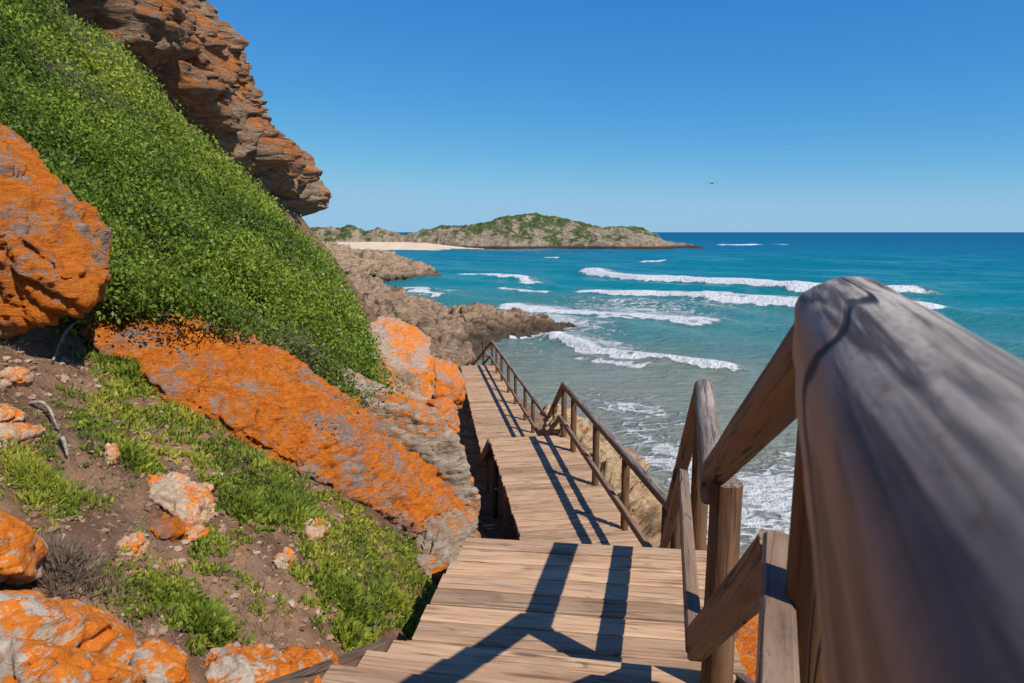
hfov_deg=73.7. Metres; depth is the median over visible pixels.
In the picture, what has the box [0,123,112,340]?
boulder
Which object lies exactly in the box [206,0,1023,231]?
sky
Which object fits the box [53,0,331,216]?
cliff
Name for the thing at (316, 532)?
rock
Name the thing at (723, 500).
handrail
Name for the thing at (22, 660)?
rock
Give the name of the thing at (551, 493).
boardwalk landing
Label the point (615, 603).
boardwalk landing
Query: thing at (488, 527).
hillside
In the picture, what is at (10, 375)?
rock
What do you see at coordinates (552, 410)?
handrail
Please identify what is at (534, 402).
handrail
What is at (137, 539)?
rock
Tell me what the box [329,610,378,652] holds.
succulent plant
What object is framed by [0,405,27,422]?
rock
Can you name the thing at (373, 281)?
shore reef
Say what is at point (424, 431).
rock slab
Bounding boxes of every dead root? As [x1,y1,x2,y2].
[29,400,59,429]
[51,312,96,361]
[57,436,68,455]
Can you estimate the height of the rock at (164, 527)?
0.284 m
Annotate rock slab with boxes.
[78,312,480,539]
[203,641,340,682]
[289,353,480,515]
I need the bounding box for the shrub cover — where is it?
[0,0,409,418]
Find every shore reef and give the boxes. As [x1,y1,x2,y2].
[323,241,441,282]
[348,276,509,359]
[358,275,395,288]
[451,302,576,338]
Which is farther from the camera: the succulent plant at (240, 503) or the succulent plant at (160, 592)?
the succulent plant at (240, 503)
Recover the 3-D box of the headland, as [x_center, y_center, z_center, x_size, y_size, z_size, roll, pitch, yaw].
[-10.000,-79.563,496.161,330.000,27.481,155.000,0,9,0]
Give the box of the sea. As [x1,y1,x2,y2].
[362,232,1023,558]
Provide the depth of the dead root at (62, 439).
3.26 m
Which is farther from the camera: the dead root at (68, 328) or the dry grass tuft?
the dead root at (68, 328)
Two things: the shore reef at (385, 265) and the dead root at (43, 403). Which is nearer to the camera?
the dead root at (43, 403)
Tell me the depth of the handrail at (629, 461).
9.70 m
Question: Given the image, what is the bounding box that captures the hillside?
[0,1,543,682]
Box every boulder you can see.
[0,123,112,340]
[367,316,435,404]
[426,396,459,433]
[431,357,465,411]
[735,613,758,680]
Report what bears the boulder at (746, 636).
on the hillside
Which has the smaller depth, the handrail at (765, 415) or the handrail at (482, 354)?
the handrail at (765, 415)
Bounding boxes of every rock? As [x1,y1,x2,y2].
[0,366,33,387]
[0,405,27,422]
[0,422,46,447]
[0,510,48,585]
[0,589,140,664]
[0,637,142,682]
[100,443,120,464]
[116,531,150,556]
[128,638,194,682]
[145,471,215,542]
[146,514,185,542]
[272,547,298,569]
[302,518,330,543]
[414,506,478,587]
[430,337,475,366]
[536,404,570,435]
[546,412,661,547]
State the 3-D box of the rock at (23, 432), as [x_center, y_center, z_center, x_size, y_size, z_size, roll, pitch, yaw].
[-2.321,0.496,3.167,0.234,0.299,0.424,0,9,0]
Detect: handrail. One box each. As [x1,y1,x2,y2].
[472,338,490,364]
[489,340,545,435]
[547,385,561,425]
[558,381,669,548]
[659,389,694,548]
[678,379,742,682]
[686,323,796,661]
[755,276,1023,682]
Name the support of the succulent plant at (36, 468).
on the hillside
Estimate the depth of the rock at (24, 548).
2.31 m
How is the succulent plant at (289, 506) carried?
on the hillside
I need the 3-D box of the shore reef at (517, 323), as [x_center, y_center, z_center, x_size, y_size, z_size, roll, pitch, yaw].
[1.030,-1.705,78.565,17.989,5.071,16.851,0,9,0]
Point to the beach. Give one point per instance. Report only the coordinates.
(393, 246)
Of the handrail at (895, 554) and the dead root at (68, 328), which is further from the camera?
the dead root at (68, 328)
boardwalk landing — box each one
[407,537,747,675]
[460,365,537,492]
[489,435,641,546]
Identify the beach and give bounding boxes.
[322,242,480,249]
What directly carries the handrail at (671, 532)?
on the staircase
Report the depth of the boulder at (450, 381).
15.66 m
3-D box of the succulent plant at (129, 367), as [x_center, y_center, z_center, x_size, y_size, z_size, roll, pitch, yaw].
[-2.551,0.183,4.528,0.588,0.388,0.568,-4,10,-26]
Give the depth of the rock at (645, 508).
12.06 m
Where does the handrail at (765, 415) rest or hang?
attached to the staircase at (389, 660)
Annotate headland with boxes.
[310,212,704,249]
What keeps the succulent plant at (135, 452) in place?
on the hillside
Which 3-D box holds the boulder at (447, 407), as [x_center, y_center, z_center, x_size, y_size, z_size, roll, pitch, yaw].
[-1.571,1.653,14.747,0.844,0.952,1.590,-4,10,-22]
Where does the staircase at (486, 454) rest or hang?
on the hillside
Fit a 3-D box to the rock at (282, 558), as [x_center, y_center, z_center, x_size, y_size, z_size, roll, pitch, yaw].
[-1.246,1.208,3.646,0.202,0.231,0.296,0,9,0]
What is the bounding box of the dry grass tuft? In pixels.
[30,523,133,609]
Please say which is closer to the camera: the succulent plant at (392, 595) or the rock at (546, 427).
the succulent plant at (392, 595)
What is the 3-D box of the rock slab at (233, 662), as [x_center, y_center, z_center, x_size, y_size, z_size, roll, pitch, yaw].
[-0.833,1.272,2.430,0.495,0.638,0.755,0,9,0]
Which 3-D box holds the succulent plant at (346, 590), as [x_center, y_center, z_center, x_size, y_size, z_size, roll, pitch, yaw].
[-0.910,1.375,3.686,0.439,0.396,0.442,-3,10,-17]
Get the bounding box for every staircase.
[265,638,754,682]
[481,438,491,463]
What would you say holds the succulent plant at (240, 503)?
on the hillside
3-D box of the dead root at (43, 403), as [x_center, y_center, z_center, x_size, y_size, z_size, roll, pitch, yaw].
[-2.334,0.366,3.426,0.204,0.132,0.036,4,10,22]
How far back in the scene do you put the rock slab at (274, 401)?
4.91 m
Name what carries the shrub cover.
on the hillside
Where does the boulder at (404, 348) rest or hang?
on the hillside
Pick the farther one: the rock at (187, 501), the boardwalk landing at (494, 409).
the boardwalk landing at (494, 409)
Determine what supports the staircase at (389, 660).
on the boardwalk landing at (615, 603)
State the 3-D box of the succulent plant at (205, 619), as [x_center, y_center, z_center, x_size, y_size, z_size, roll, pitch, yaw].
[-1.313,1.180,2.856,0.354,0.286,0.352,3,10,17]
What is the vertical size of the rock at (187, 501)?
0.396 m
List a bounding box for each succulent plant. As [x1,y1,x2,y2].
[0,439,95,530]
[72,342,167,398]
[74,427,172,476]
[113,555,228,642]
[150,581,256,656]
[210,480,296,534]
[241,472,330,535]
[306,560,384,641]
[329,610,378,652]
[349,568,420,640]
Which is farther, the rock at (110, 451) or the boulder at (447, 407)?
the boulder at (447, 407)
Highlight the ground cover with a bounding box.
[0,326,435,645]
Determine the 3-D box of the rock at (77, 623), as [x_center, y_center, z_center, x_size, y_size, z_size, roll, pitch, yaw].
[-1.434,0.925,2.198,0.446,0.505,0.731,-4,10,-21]
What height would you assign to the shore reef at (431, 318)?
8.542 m
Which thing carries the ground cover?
on the hillside
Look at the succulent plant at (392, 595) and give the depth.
4.04 m
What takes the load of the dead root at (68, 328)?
on the hillside
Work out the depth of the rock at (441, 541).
5.35 m
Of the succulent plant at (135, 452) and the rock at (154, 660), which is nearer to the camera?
the rock at (154, 660)
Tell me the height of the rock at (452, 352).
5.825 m

